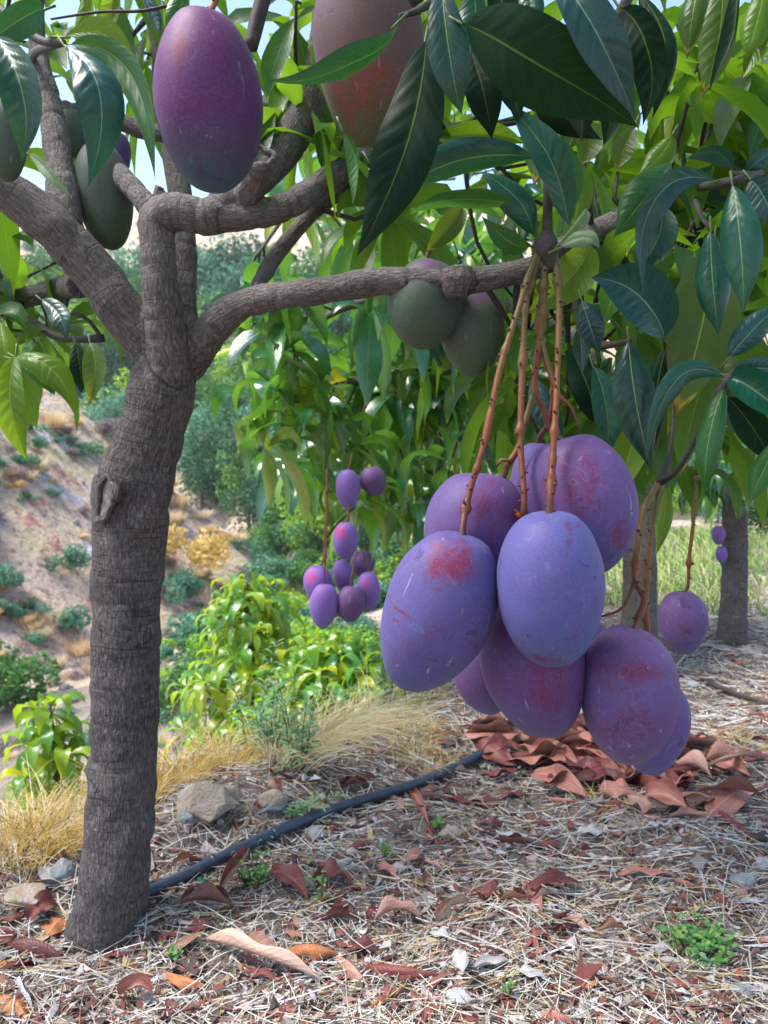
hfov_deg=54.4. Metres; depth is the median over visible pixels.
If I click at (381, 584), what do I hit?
shrub
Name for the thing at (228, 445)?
tree
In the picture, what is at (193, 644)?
shrub
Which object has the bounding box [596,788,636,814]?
fallen leaf
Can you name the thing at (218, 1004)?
twig
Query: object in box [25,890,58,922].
fallen leaf
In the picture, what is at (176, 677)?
shrub
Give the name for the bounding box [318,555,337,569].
shrub
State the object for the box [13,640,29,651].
scrub
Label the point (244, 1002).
fallen leaf
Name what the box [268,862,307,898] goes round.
fallen leaf
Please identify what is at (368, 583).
mango
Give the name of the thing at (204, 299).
tree
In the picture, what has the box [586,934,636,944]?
twig
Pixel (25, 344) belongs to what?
tree
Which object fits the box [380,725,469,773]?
dry grass tussock
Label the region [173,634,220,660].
shrub
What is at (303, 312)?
tree
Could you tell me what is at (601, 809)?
fallen leaf
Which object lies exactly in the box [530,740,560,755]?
fallen leaf
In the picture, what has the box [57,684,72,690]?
boulder
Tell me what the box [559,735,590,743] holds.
fallen leaf
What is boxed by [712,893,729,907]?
fallen leaf
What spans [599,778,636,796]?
fallen leaf
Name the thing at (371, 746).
fallen leaf
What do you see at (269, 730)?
herb
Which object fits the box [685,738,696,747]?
fallen leaf
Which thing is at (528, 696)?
mango
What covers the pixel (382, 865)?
fallen leaf
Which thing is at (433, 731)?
dry grass tussock
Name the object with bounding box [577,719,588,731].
fallen leaf
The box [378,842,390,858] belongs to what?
weed
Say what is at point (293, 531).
tree
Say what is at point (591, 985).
fallen leaf
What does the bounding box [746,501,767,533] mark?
tree
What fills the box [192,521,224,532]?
dry tuft
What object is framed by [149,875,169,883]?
feeder tube
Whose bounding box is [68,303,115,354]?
tree
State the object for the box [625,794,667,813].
fallen leaf
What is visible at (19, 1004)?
fallen leaf
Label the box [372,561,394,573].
shrub
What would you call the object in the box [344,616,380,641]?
shrub
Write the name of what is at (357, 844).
fallen leaf
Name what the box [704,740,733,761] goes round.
fallen leaf
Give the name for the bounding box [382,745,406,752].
fallen leaf
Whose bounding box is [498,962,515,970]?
fallen leaf
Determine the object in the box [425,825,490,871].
twig
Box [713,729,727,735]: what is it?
fallen leaf
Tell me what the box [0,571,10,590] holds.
dry tuft
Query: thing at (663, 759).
mango
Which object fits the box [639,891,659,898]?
fallen leaf
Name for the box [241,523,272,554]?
shrub
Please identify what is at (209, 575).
shrub
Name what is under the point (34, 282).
tree
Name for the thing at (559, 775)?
fallen leaf
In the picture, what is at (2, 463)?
shrub
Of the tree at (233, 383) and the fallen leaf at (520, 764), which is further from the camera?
the tree at (233, 383)
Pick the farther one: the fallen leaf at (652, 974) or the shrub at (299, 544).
the shrub at (299, 544)
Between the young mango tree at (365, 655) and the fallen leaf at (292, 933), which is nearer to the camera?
the fallen leaf at (292, 933)
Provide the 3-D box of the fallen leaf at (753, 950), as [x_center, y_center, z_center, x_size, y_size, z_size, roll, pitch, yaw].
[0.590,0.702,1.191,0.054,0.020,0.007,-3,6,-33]
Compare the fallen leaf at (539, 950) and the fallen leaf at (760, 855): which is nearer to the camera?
the fallen leaf at (539, 950)
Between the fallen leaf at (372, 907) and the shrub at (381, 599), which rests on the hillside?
the shrub at (381, 599)
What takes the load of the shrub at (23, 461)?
on the hillside
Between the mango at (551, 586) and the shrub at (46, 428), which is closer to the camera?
the mango at (551, 586)
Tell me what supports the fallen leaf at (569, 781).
on the ground at (8, 721)
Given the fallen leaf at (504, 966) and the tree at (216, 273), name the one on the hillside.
the tree at (216, 273)
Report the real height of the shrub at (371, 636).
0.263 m
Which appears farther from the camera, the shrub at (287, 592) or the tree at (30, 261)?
the tree at (30, 261)
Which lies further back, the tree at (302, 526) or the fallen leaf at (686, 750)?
the tree at (302, 526)
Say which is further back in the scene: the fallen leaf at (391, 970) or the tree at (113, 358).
the tree at (113, 358)
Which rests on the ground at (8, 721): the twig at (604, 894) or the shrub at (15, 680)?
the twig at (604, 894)
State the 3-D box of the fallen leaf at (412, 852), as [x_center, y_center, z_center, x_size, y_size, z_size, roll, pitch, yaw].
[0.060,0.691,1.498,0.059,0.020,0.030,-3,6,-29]
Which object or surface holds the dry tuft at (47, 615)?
on the hillside
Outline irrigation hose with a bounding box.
[149,750,483,898]
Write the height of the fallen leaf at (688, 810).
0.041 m
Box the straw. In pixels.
[0,562,767,1023]
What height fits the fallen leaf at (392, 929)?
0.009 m
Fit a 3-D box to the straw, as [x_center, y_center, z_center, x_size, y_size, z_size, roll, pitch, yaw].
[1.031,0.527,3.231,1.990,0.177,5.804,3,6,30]
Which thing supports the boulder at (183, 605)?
on the hillside
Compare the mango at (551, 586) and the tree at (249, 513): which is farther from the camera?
the tree at (249, 513)
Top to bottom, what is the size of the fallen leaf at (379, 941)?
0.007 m
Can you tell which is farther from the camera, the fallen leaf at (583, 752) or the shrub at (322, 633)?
the shrub at (322, 633)
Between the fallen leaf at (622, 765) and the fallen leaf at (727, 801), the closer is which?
the fallen leaf at (727, 801)
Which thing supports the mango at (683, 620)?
hanging from the mango tree at (666, 312)
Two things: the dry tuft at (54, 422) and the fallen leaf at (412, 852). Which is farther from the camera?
the dry tuft at (54, 422)
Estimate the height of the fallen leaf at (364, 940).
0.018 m
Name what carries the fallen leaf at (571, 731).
on the fallen leaf at (534, 740)
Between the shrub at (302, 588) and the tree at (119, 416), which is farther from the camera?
the tree at (119, 416)
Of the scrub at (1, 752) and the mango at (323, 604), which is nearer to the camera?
the mango at (323, 604)
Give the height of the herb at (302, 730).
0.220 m
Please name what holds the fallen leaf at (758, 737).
on the ground at (8, 721)
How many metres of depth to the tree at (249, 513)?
32.66 m
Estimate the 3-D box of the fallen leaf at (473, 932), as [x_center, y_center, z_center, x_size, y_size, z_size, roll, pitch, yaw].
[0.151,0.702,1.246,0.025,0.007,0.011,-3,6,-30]
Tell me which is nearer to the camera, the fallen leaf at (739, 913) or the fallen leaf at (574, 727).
the fallen leaf at (739, 913)
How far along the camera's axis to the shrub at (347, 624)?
7.31 m
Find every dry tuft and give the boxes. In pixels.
[0,469,18,475]
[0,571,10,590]
[4,750,18,758]
[11,611,40,625]
[14,621,59,639]
[17,617,46,630]
[22,470,38,478]
[23,589,39,599]
[28,452,58,471]
[35,606,75,625]
[36,612,54,621]
[38,411,71,427]
[39,410,61,418]
[46,652,67,668]
[47,477,58,482]
[54,631,90,656]
[58,667,82,679]
[69,416,86,424]
[78,654,89,668]
[158,734,173,745]
[168,507,196,524]
[170,514,187,523]
[171,493,190,507]
[174,475,183,486]
[174,494,185,502]
[174,701,192,714]
[176,718,208,737]
[180,721,210,753]
[184,509,214,518]
[185,599,212,614]
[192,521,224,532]
[193,568,207,577]
[207,576,216,581]
[213,580,225,585]
[226,529,250,543]
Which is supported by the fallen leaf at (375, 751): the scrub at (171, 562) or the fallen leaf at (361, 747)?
the fallen leaf at (361, 747)
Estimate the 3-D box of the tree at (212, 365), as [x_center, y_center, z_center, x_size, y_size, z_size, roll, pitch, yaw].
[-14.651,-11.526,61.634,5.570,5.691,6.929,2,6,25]
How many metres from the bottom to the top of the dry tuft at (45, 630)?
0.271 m
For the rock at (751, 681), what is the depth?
2.62 m
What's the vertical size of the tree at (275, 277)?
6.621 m
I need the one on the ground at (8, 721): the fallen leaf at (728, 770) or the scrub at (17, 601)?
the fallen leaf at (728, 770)
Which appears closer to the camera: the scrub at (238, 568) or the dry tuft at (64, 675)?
the dry tuft at (64, 675)
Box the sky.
[4,0,764,197]
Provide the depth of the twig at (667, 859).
1.46 m
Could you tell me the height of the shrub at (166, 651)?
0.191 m
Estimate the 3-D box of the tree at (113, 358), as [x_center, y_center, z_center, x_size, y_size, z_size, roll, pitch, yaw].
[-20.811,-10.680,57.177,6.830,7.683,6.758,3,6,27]
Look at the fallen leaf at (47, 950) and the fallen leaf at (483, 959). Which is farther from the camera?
the fallen leaf at (47, 950)
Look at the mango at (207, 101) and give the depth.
0.70 m
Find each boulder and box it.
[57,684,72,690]
[72,519,79,524]
[179,602,188,607]
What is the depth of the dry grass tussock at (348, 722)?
1.89 m
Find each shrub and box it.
[0,457,8,468]
[0,563,24,588]
[0,599,12,608]
[0,639,61,709]
[1,603,29,616]
[4,480,26,487]
[8,453,42,464]
[12,454,30,462]
[12,596,53,618]
[16,491,41,501]
[20,241,45,253]
[20,629,47,643]
[20,718,32,726]
[26,435,49,448]
[29,423,51,432]
[42,543,91,571]
[45,488,63,495]
[49,431,77,441]
[52,604,91,631]
[54,705,80,716]
[69,441,106,455]
[72,449,83,455]
[78,728,88,739]
[159,657,213,718]
[159,667,179,680]
[159,708,174,727]
[160,638,183,659]
[160,643,184,663]
[160,661,194,688]
[162,578,171,587]
[162,611,214,646]
[163,567,205,604]
[165,523,231,573]
[166,711,202,731]
[173,610,232,649]
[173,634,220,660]
[175,624,218,647]
[184,634,225,659]
[185,647,221,663]
[190,601,208,613]
[200,570,213,579]
[209,644,237,678]
[230,536,257,549]
[237,560,289,590]
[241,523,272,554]
[244,538,282,561]
[247,554,297,582]
[260,552,313,583]
[262,584,301,606]
[276,592,308,618]
[278,615,334,642]
[287,533,327,558]
[287,570,332,596]
[287,615,344,635]
[289,626,320,656]
[295,548,322,563]
[296,588,339,622]
[303,557,331,584]
[306,239,322,255]
[306,625,368,655]
[309,522,329,544]
[315,222,332,234]
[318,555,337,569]
[327,542,366,569]
[328,563,356,587]
[328,612,372,629]
[338,624,379,648]
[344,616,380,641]
[354,583,384,609]
[356,529,382,557]
[359,524,401,545]
[366,534,411,565]
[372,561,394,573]
[374,532,412,558]
[374,554,400,589]
[377,586,388,605]
[379,580,389,596]
[382,566,397,584]
[389,548,407,565]
[401,541,413,554]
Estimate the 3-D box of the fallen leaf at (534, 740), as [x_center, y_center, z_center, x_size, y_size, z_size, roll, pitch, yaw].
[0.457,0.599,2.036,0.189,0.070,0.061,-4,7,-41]
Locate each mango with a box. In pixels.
[0,99,27,181]
[63,108,84,157]
[74,144,133,249]
[115,133,130,167]
[153,0,262,193]
[303,469,331,597]
[309,468,337,627]
[312,0,423,147]
[333,501,357,558]
[333,560,353,591]
[335,453,359,509]
[337,552,364,621]
[350,551,374,576]
[357,554,379,609]
[359,467,385,495]
[380,252,538,691]
[388,251,464,349]
[424,255,540,566]
[441,292,504,375]
[453,654,500,714]
[479,605,584,737]
[497,251,605,667]
[510,268,554,492]
[520,264,638,571]
[582,480,680,764]
[584,624,605,653]
[633,485,690,775]
[657,470,708,654]
[711,526,725,544]
[715,546,727,563]
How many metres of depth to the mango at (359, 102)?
0.73 m
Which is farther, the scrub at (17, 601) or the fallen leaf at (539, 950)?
the scrub at (17, 601)
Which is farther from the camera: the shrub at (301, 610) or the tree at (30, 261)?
the tree at (30, 261)
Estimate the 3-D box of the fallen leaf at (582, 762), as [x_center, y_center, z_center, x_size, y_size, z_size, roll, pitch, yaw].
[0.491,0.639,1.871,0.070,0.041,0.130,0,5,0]
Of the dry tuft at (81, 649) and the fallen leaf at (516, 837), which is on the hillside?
the dry tuft at (81, 649)
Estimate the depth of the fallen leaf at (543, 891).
1.33 m
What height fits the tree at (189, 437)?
4.483 m
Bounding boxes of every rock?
[0,882,45,907]
[44,857,76,883]
[176,783,237,824]
[177,807,193,823]
[188,833,197,839]
[217,818,223,824]
[226,785,244,801]
[258,789,288,811]
[305,826,326,839]
[438,825,462,840]
[445,987,471,1008]
[469,748,477,752]
[686,680,700,687]
[729,872,758,887]
[730,982,753,1000]
[747,680,765,685]
[756,857,767,870]
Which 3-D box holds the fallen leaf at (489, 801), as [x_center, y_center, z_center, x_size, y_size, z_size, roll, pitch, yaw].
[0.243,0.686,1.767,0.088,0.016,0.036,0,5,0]
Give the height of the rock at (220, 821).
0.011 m
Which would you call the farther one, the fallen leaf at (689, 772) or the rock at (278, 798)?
the fallen leaf at (689, 772)
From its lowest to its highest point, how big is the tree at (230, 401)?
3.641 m
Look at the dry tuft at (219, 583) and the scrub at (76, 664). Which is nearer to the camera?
the scrub at (76, 664)
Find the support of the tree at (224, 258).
on the hillside
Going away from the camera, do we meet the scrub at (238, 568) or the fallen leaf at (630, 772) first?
the fallen leaf at (630, 772)
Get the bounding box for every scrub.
[0,508,7,518]
[0,548,9,559]
[0,731,16,749]
[0,744,10,757]
[1,464,40,481]
[2,443,15,451]
[3,645,29,661]
[3,703,16,712]
[8,596,33,608]
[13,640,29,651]
[17,631,30,641]
[24,653,44,664]
[30,448,43,453]
[37,673,64,689]
[62,425,79,433]
[65,447,79,454]
[66,667,89,679]
[68,455,78,460]
[69,656,89,667]
[77,503,91,515]
[94,423,115,437]
[95,417,120,433]
[161,587,173,597]
[161,629,176,647]
[165,557,178,567]
[165,730,182,740]
[168,742,181,754]
[169,500,178,510]
[231,565,252,580]
[286,570,303,589]
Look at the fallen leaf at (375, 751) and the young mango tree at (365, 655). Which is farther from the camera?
the young mango tree at (365, 655)
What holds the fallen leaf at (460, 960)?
on the straw
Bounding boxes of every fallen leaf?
[0,927,10,932]
[0,993,27,1019]
[1,837,17,852]
[2,914,24,922]
[6,938,63,959]
[15,976,34,1013]
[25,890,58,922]
[38,866,65,884]
[44,916,66,935]
[68,1010,88,1014]
[104,951,127,957]
[112,1009,132,1021]
[117,973,152,995]
[161,905,177,915]
[162,930,175,938]
[165,971,206,991]
[172,852,196,862]
[178,881,234,906]
[183,919,212,931]
[203,928,324,980]
[219,845,248,885]
[237,973,247,983]
[239,1000,255,1006]
[241,952,260,961]
[248,967,274,976]
[257,803,283,813]
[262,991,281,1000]
[268,778,281,791]
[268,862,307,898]
[274,1007,296,1013]
[285,929,301,937]
[288,944,338,960]
[310,858,352,882]
[319,905,363,919]
[333,899,353,906]
[334,955,367,985]
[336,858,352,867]
[339,776,369,787]
[343,934,384,951]
[348,840,372,850]
[352,743,370,749]
[355,772,378,779]
[359,744,378,753]
[362,964,434,981]
[366,905,377,914]
[367,749,382,753]
[372,894,421,922]
[372,936,389,943]
[376,861,396,877]
[381,795,407,800]
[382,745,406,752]
[385,862,406,872]
[386,928,401,931]
[387,888,403,896]
[392,987,409,999]
[399,766,415,773]
[402,847,425,864]
[409,787,429,825]
[419,784,438,793]
[421,791,443,797]
[423,858,444,871]
[425,749,447,758]
[427,927,450,940]
[433,740,454,744]
[434,729,457,736]
[435,894,470,919]
[442,780,463,789]
[445,792,466,802]
[451,949,468,972]
[455,764,470,773]
[457,723,474,731]
[464,731,519,739]
[469,719,518,738]
[469,930,480,934]
[470,795,503,808]
[472,712,511,723]
[472,954,509,967]
[477,737,516,765]
[480,768,518,777]
[482,732,520,753]
[496,888,532,901]
[497,832,529,846]
[497,927,507,933]
[498,789,524,796]
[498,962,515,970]
[504,910,516,920]
[505,755,550,764]
[509,723,527,740]
[509,750,549,767]
[513,964,547,979]
[515,744,549,754]
[515,762,529,767]
[519,724,579,733]
[523,868,578,889]
[527,735,554,750]
[527,740,583,756]
[527,884,542,913]
[528,759,552,766]
[529,887,550,901]
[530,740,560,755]
[530,764,586,796]
[531,817,548,824]
[532,948,546,953]
[534,743,580,766]
[535,766,589,787]
[537,839,560,849]
[538,1009,571,1023]
[546,797,578,803]
[548,744,579,767]
[549,851,575,856]
[551,922,578,934]
[553,721,583,740]
[555,769,603,787]
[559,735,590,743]
[562,914,590,933]
[565,727,593,746]
[565,755,599,783]
[571,756,627,782]
[576,714,584,727]
[576,747,608,757]
[576,749,602,757]
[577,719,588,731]
[578,824,602,835]
[579,742,599,749]
[579,758,612,781]
[582,979,599,987]
[585,745,596,748]
[592,807,612,815]
[593,918,625,933]
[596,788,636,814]
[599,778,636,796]
[600,768,631,780]
[605,800,630,807]
[611,759,626,768]
[617,866,676,876]
[625,769,636,778]
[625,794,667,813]
[626,769,640,780]
[627,973,651,978]
[631,765,665,777]
[631,768,658,786]
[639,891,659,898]
[640,856,656,867]
[645,776,686,807]
[646,822,664,826]
[646,942,673,952]
[648,972,658,976]
[655,792,714,804]
[658,770,692,787]
[664,808,678,812]
[665,766,699,775]
[668,804,716,821]
[672,762,686,773]
[675,759,703,770]
[675,770,692,783]
[675,879,696,886]
[676,750,711,777]
[676,774,694,785]
[678,787,685,806]
[680,747,689,756]
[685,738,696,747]
[687,977,699,988]
[689,731,717,744]
[692,771,706,777]
[695,732,707,736]
[695,800,706,808]
[697,751,760,772]
[697,774,762,795]
[698,768,723,778]
[702,745,750,775]
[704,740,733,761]
[705,789,751,816]
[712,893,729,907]
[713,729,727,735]
[714,768,729,772]
[716,810,750,836]
[728,911,754,920]
[731,747,753,751]
[735,659,747,664]
[736,968,745,974]
[744,945,760,960]
[745,751,765,760]
[747,711,765,717]
[751,735,767,740]
[751,854,766,859]
[758,782,767,791]
[759,936,767,942]
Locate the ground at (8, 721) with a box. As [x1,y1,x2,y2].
[0,527,767,1023]
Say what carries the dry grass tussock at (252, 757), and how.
on the ground at (8, 721)
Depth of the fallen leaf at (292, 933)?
1.26 m
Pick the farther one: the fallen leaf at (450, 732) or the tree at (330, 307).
the tree at (330, 307)
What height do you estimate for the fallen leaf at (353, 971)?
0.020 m
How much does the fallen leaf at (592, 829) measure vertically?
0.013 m
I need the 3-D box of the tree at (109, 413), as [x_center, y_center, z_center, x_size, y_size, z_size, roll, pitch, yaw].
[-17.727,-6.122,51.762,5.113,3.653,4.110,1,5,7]
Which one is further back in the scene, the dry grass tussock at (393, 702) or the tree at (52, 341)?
the tree at (52, 341)
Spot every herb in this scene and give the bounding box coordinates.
[220,638,283,753]
[244,663,298,763]
[269,680,322,775]
[283,790,352,818]
[365,638,399,715]
[396,690,430,709]
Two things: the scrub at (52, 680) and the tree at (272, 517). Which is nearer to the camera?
the scrub at (52, 680)
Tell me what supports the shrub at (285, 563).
on the hillside
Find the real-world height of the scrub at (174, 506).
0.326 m
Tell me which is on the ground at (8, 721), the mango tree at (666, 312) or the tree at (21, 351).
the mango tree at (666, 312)
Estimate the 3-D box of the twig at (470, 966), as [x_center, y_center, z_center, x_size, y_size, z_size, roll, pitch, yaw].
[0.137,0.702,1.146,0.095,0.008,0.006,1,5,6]
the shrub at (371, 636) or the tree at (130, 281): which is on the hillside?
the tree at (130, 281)
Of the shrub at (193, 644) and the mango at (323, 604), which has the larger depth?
the shrub at (193, 644)
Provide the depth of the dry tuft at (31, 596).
12.65 m
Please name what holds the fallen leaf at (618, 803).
on the straw
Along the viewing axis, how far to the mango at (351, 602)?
2.09 m
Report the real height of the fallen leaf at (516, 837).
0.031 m
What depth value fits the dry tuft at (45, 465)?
15.96 m
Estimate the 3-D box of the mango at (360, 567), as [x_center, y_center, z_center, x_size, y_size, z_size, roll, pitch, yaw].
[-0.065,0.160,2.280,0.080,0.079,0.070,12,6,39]
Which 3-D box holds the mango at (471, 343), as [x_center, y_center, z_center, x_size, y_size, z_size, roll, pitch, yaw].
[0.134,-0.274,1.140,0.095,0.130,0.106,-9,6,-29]
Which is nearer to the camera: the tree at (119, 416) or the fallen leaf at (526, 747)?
the fallen leaf at (526, 747)
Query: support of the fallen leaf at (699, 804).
on the ground at (8, 721)
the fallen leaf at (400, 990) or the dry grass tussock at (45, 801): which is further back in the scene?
the dry grass tussock at (45, 801)
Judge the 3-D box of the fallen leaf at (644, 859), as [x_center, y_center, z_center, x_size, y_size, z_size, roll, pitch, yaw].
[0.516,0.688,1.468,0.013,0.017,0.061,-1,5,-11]
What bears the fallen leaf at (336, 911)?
on the ground at (8, 721)
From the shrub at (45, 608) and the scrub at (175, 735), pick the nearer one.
the scrub at (175, 735)
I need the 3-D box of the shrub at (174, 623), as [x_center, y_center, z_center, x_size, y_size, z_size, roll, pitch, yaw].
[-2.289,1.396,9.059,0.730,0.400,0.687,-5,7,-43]
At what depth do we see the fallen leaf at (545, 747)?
1.95 m
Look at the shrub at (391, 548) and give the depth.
20.15 m
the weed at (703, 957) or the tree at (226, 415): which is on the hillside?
the tree at (226, 415)
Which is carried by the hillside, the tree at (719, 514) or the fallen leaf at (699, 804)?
the tree at (719, 514)
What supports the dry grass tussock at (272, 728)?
on the ground at (8, 721)
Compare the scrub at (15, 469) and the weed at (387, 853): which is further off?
the scrub at (15, 469)
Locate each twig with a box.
[162,916,235,918]
[204,993,290,1011]
[274,974,329,984]
[304,932,369,939]
[386,817,441,822]
[391,857,434,865]
[406,845,462,851]
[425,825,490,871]
[442,966,495,972]
[455,835,494,844]
[458,929,526,962]
[485,903,530,933]
[512,973,767,1007]
[519,927,554,931]
[541,956,577,962]
[555,818,599,822]
[575,985,624,990]
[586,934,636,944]
[592,890,628,897]
[603,819,703,833]
[610,1003,670,1010]
[620,839,663,845]
[653,858,691,862]
[665,906,687,910]
[667,1002,767,1014]
[675,633,709,666]
[707,681,767,704]
[709,962,767,974]
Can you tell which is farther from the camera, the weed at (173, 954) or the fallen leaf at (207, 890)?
the fallen leaf at (207, 890)
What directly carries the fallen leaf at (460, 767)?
on the ground at (8, 721)
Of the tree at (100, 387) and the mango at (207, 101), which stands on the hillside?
the tree at (100, 387)
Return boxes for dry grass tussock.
[0,755,86,835]
[0,767,175,868]
[0,778,86,881]
[20,742,206,824]
[79,715,267,786]
[161,710,306,775]
[206,685,365,757]
[228,695,436,786]
[261,681,458,763]
[300,663,455,732]
[320,679,475,758]
[368,691,473,748]
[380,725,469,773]
[550,778,639,812]
[699,713,767,753]
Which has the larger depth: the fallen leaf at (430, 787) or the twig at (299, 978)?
the fallen leaf at (430, 787)
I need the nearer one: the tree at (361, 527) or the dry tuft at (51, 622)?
the dry tuft at (51, 622)
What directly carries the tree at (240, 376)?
on the hillside
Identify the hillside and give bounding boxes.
[0,207,767,702]
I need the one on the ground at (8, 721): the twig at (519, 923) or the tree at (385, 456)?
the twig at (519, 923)
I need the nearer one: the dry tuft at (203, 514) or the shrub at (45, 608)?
the shrub at (45, 608)
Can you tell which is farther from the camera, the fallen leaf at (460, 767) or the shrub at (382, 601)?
the shrub at (382, 601)
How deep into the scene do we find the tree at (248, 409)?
34.47 m
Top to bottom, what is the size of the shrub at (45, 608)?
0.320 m
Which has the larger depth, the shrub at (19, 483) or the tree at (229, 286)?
the tree at (229, 286)
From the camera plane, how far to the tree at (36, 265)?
80.74 m
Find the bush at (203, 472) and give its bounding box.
[174,455,229,511]
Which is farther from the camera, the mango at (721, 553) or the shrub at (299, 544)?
the shrub at (299, 544)
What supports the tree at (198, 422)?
on the hillside
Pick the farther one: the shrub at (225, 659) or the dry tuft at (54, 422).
the dry tuft at (54, 422)
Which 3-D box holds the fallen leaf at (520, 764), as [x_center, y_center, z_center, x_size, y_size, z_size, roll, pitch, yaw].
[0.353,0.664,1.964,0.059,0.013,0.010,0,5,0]
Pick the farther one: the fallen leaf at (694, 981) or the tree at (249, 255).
the tree at (249, 255)
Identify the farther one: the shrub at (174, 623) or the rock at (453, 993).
the shrub at (174, 623)
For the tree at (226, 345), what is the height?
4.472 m
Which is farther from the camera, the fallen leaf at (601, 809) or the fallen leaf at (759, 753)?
the fallen leaf at (759, 753)
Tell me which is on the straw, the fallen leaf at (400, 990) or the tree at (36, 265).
the fallen leaf at (400, 990)
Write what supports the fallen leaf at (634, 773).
on the fallen leaf
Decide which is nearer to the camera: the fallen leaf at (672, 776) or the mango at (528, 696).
the mango at (528, 696)
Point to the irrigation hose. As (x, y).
(216, 859)
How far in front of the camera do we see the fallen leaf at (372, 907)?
1.32 m
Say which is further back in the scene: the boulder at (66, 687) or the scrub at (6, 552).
the scrub at (6, 552)
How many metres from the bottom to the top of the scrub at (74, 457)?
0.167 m
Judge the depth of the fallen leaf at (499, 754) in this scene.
1.98 m
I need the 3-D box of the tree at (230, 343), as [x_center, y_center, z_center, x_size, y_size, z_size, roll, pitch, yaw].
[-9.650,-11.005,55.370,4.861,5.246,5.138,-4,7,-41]
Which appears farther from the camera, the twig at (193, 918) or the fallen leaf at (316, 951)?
the twig at (193, 918)
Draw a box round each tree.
[0,0,767,958]
[0,254,45,283]
[0,690,90,818]
[3,306,45,324]
[4,323,32,353]
[13,312,54,352]
[22,252,62,309]
[26,243,64,285]
[26,274,42,308]
[41,337,71,356]
[54,319,112,391]
[56,275,141,319]
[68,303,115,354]
[68,326,128,400]
[76,368,112,403]
[79,369,127,405]
[79,382,125,423]
[80,367,129,414]
[95,403,123,423]
[101,365,130,405]
[102,404,123,437]
[107,237,140,286]
[118,355,130,379]
[125,269,141,293]
[132,245,204,295]
[161,570,309,755]
[176,398,241,464]
[178,424,234,493]
[180,424,236,499]
[185,408,217,440]
[187,442,235,501]
[193,377,221,427]
[194,377,248,422]
[196,232,248,295]
[196,248,261,304]
[197,248,242,295]
[197,291,216,309]
[197,306,204,317]
[197,372,229,426]
[201,232,275,291]
[202,272,244,296]
[204,345,229,385]
[210,53,766,638]
[211,357,237,385]
[213,338,234,372]
[214,343,241,381]
[214,448,254,514]
[216,395,252,433]
[217,402,276,470]
[217,415,274,472]
[218,389,252,424]
[218,488,275,537]
[219,364,250,390]
[220,627,380,745]
[221,347,252,379]
[223,332,243,372]
[226,242,288,279]
[232,442,273,494]
[235,259,301,289]
[239,465,258,484]
[240,461,289,507]
[242,349,283,406]
[249,426,275,487]
[253,518,293,557]
[255,490,300,556]
[260,445,303,495]
[265,495,299,544]
[271,520,323,554]
[279,496,346,552]
[287,245,320,308]
[298,307,312,329]
[298,508,329,541]
[303,316,351,350]
[306,346,341,364]
[307,259,349,277]
[311,309,352,349]
[312,303,350,325]
[315,641,409,718]
[327,319,350,348]
[343,501,406,557]
[366,450,423,502]
[416,444,452,466]
[461,410,490,462]
[641,244,767,646]
[654,483,690,516]
[672,486,720,514]
[689,494,721,523]
[702,443,743,530]
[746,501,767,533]
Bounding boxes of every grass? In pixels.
[0,666,452,834]
[603,521,767,620]
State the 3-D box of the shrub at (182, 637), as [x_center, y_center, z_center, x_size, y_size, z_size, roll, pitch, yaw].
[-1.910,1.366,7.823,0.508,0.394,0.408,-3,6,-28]
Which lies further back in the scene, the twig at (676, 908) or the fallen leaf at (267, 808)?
the fallen leaf at (267, 808)
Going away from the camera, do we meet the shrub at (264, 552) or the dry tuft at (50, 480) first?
the dry tuft at (50, 480)
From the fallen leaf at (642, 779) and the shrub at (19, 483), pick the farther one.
the shrub at (19, 483)
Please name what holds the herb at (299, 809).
on the ground at (8, 721)
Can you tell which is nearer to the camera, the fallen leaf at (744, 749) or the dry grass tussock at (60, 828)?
the dry grass tussock at (60, 828)
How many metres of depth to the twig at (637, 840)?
1.55 m
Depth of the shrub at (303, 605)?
8.64 m
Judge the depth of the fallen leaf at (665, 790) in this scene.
1.65 m
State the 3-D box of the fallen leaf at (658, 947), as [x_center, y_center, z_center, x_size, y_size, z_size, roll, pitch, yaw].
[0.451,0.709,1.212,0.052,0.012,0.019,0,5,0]
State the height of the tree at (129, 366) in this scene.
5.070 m
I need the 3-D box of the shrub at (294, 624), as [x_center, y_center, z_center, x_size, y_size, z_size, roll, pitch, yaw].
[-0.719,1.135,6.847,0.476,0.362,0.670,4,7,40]
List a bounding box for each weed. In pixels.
[158,941,183,966]
[231,836,273,889]
[307,857,329,901]
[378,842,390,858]
[381,846,391,860]
[429,815,444,836]
[497,970,521,1000]
[643,894,742,967]
[691,949,712,969]
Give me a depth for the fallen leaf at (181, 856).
1.45 m
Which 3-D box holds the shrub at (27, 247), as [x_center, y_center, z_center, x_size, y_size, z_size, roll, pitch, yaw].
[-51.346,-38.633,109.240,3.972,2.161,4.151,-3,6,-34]
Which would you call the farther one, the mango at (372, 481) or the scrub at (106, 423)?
the scrub at (106, 423)

